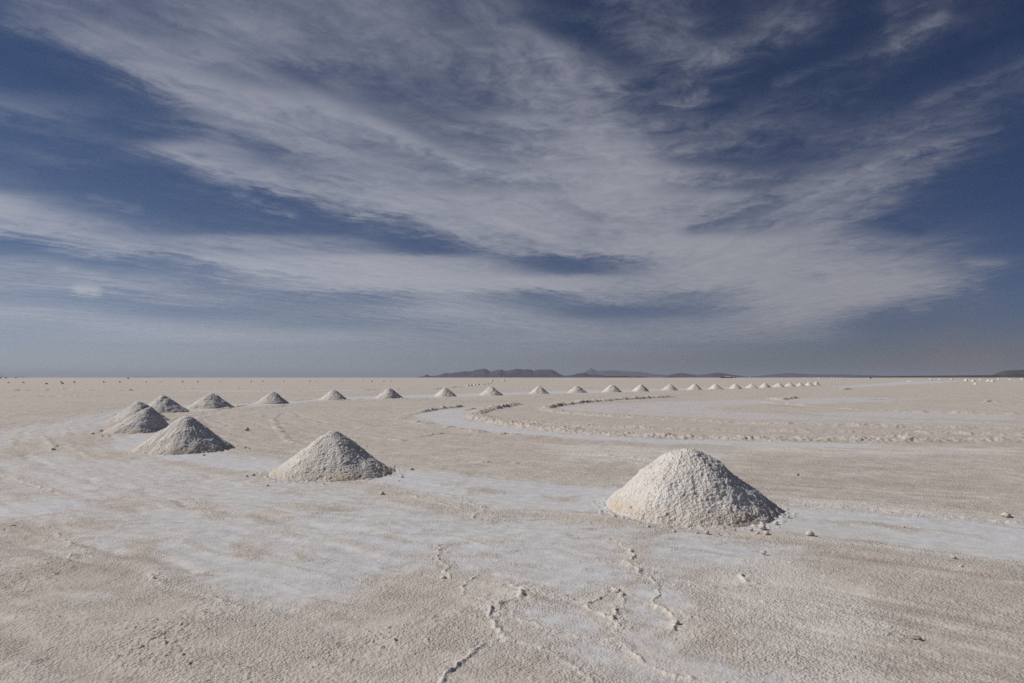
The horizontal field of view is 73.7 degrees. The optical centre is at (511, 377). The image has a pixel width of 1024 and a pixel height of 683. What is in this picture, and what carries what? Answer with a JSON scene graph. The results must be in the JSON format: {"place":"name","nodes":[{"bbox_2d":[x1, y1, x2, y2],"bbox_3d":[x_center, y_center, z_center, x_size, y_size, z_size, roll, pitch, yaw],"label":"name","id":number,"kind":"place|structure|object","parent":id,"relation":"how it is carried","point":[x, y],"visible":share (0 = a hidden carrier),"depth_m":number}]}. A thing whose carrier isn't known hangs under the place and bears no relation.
{"place":"outdoors","nodes":[
{"label":"outdoors","id":0,"kind":"place"},
{"bbox_2d":[0,375,32,377],"bbox_3d":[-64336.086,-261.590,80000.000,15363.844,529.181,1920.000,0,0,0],"label":"hills","id":1,"kind":"structure","parent":0,"point":[2,376],"depth_m":79503.03},
{"bbox_2d":[128,376,157,377],"bbox_3d":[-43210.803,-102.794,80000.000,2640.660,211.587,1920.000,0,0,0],"label":"hills","id":2,"kind":"structure","parent":0,"point":[142,377],"depth_m":79124.14},
{"bbox_2d":[416,369,563,377],"bbox_3d":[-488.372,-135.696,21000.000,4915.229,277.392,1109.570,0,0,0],"label":"hills","id":3,"kind":"structure","parent":0,"point":[501,373],"depth_m":20645.38},
{"bbox_2d":[0,378,1023,682],"bbox_3d":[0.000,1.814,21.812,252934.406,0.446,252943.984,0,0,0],"label":"ground","id":4,"kind":"structure","parent":0,"point":[120,562],"depth_m":8.43},
{"bbox_2d":[103,407,168,433],"bbox_3d":[-13.852,1.578,25.461,2.608,0.985,2.597,0,0,0],"label":"salt pile","id":5,"kind":"object","parent":4,"relation":"on","point":[149,420],"visible":0.91,"depth_m":24.87},
{"bbox_2d":[106,401,169,422],"bbox_3d":[-17.162,1.586,31.476,2.842,0.968,3.002,0,0,0],"label":"salt pile","id":6,"kind":"object","parent":4,"relation":"on","point":[127,412],"visible":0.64,"depth_m":30.91},
{"bbox_2d":[148,395,189,412],"bbox_3d":[-20.257,1.548,39.670,3.101,1.044,2.928,0,0,0],"label":"salt pile","id":7,"kind":"object","parent":4,"relation":"on","point":[162,404],"visible":0.79,"depth_m":39.14},
{"bbox_2d":[131,416,234,454],"bbox_3d":[-9.134,1.569,18.982,2.886,1.003,2.754,0,0,0],"label":"salt pile","id":8,"kind":"object","parent":4,"relation":"on","point":[186,435],"visible":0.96,"depth_m":18.38},
{"bbox_2d":[186,393,233,408],"bbox_3d":[-19.886,1.554,45.288,3.095,1.032,3.245,0,0,0],"label":"salt pile","id":9,"kind":"object","parent":4,"relation":"on","point":[211,401],"visible":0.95,"depth_m":44.49},
{"bbox_2d":[254,392,288,403],"bbox_3d":[-18.516,1.580,52.862,2.702,0.981,2.807,0,0,0],"label":"salt pile","id":10,"kind":"object","parent":4,"relation":"on","point":[273,398],"visible":0.96,"depth_m":52.13},
{"bbox_2d":[268,430,394,480],"bbox_3d":[-3.790,1.595,14.490,2.822,0.950,2.895,0,0,0],"label":"salt pile","id":11,"kind":"object","parent":4,"relation":"on","point":[334,455],"visible":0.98,"depth_m":13.73},
{"bbox_2d":[318,390,346,399],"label":"salt pile","id":12,"kind":"object","parent":4,"relation":"on","point":[333,395],"visible":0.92,"depth_m":60.22},
{"bbox_2d":[375,388,402,398],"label":"salt pile","id":13,"kind":"object","parent":4,"relation":"on","point":[389,393],"visible":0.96,"depth_m":65.77},
{"bbox_2d":[434,387,455,396],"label":"salt pile","id":14,"kind":"object","parent":4,"relation":"on","point":[445,392],"visible":0.91,"depth_m":72.36},
{"bbox_2d":[480,386,502,395],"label":"salt pile","id":15,"kind":"object","parent":4,"relation":"on","point":[491,390],"visible":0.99,"depth_m":76.61},
{"bbox_2d":[528,386,548,393],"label":"salt pile","id":16,"kind":"object","parent":4,"relation":"on","point":[539,390],"visible":0.95,"depth_m":83.95},
{"bbox_2d":[567,386,587,392],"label":"salt pile","id":17,"kind":"object","parent":4,"relation":"on","point":[576,389],"visible":0.97,"depth_m":89.95},
{"bbox_2d":[602,385,621,391],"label":"salt pile","id":18,"kind":"object","parent":4,"relation":"on","point":[611,388],"visible":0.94,"depth_m":93.51},
{"bbox_2d":[632,384,648,390],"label":"salt pile","id":19,"kind":"object","parent":4,"relation":"on","point":[640,387],"visible":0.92,"depth_m":98.79},
{"bbox_2d":[661,384,677,389],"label":"salt pile","id":20,"kind":"object","parent":4,"relation":"on","point":[670,387],"visible":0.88,"depth_m":106.42},
{"bbox_2d":[671,619,679,624],"bbox_3d":[1.322,1.982,5.505,0.064,0.066,0.074,0,0,-36],"label":"salt clod","id":21,"kind":"object","parent":4,"relation":"on","point":[675,621],"visible":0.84,"depth_m":5.49},
{"bbox_2d":[605,448,783,526],"bbox_3d":[2.770,1.574,10.398,2.776,0.993,2.748,0,0,0],"label":"salt pile","id":22,"kind":"object","parent":4,"relation":"on","point":[691,487],"visible":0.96,"depth_m":9.74},
{"bbox_2d":[686,384,702,389],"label":"salt pile","id":23,"kind":"object","parent":4,"relation":"on","point":[694,387],"visible":0.94,"depth_m":111.31},
{"bbox_2d":[708,384,722,388],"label":"salt pile","id":24,"kind":"object","parent":4,"relation":"on","point":[715,386],"visible":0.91,"depth_m":116.27},
{"bbox_2d":[729,384,741,388],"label":"salt pile","id":25,"kind":"object","parent":4,"relation":"on","point":[735,386],"visible":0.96,"depth_m":121.09},
{"bbox_2d":[745,384,757,387],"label":"salt pile","id":26,"kind":"object","parent":4,"relation":"on","point":[751,386],"visible":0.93,"depth_m":128.17},
{"bbox_2d":[759,525,766,529],"bbox_3d":[3.313,1.980,9.031,0.096,0.074,0.080,0,0,-6],"label":"salt clod","id":27,"kind":"object","parent":4,"relation":"on","point":[762,527],"visible":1,"depth_m":9.01},
{"bbox_2d":[759,383,770,387],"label":"salt pile","id":28,"kind":"object","parent":4,"relation":"on","point":[764,385],"visible":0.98,"depth_m":133.95},
{"bbox_2d":[772,383,784,386],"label":"salt pile","id":29,"kind":"object","parent":4,"relation":"on","point":[778,385],"visible":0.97,"depth_m":141.97},
{"bbox_2d":[805,530,813,535],"bbox_3d":[3.774,1.978,8.646,0.109,0.082,0.093,0,0,19],"label":"salt clod","id":30,"kind":"object","parent":4,"relation":"on","point":[809,533],"visible":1,"depth_m":8.62},
{"bbox_2d":[911,635,920,639],"bbox_3d":[3.097,1.992,5.226,0.077,0.026,0.066,0,0,-35],"label":"salt clod","id":31,"kind":"object","parent":4,"relation":"on","point":[915,637],"visible":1,"depth_m":5.21},
{"bbox_2d":[1001,512,1010,516],"bbox_3d":[7.117,1.979,9.831,0.145,0.077,0.124,0,0,-33],"label":"salt clod","id":32,"kind":"object","parent":4,"relation":"on","point":[1004,514],"visible":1,"depth_m":9.80},
{"bbox_2d":[0,0,1023,377],"label":"sky","id":33,"kind":"structure","parent":0,"point":[189,188]},
{"bbox_2d":[561,373,603,377],"bbox_3d":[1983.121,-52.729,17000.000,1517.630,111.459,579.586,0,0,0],"label":"hills","id":34,"kind":"structure","parent":0,"point":[582,375],"depth_m":16830.59},
{"bbox_2d":[598,376,648,377],"bbox_3d":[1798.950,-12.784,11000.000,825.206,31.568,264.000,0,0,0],"label":"hills","id":35,"kind":"structure","parent":0,"point":[622,377],"depth_m":10890.44},
{"bbox_2d":[584,368,667,377],"bbox_3d":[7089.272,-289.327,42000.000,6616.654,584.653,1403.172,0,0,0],"label":"hills","id":36,"kind":"structure","parent":0,"point":[618,373],"depth_m":41667.84},
{"bbox_2d":[666,373,754,377],"bbox_3d":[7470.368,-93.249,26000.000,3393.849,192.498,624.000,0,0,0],"label":"hills","id":37,"kind":"structure","parent":0,"point":[709,375],"depth_m":25814.37},
{"bbox_2d":[753,373,878,377],"bbox_3d":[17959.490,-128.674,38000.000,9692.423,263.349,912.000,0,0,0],"label":"hills","id":38,"kind":"structure","parent":0,"point":[789,375],"depth_m":37748.98},
{"bbox_2d":[838,375,1023,377],"bbox_3d":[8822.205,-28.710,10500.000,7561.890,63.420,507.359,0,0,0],"label":"hills","id":39,"kind":"structure","parent":0,"point":[984,376],"depth_m":10348.67},
{"bbox_2d":[994,370,1023,374],"bbox_3d":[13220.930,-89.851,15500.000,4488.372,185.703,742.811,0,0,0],"label":"hills","id":40,"kind":"structure","parent":0,"point":[1014,372],"depth_m":15384.60}
]}

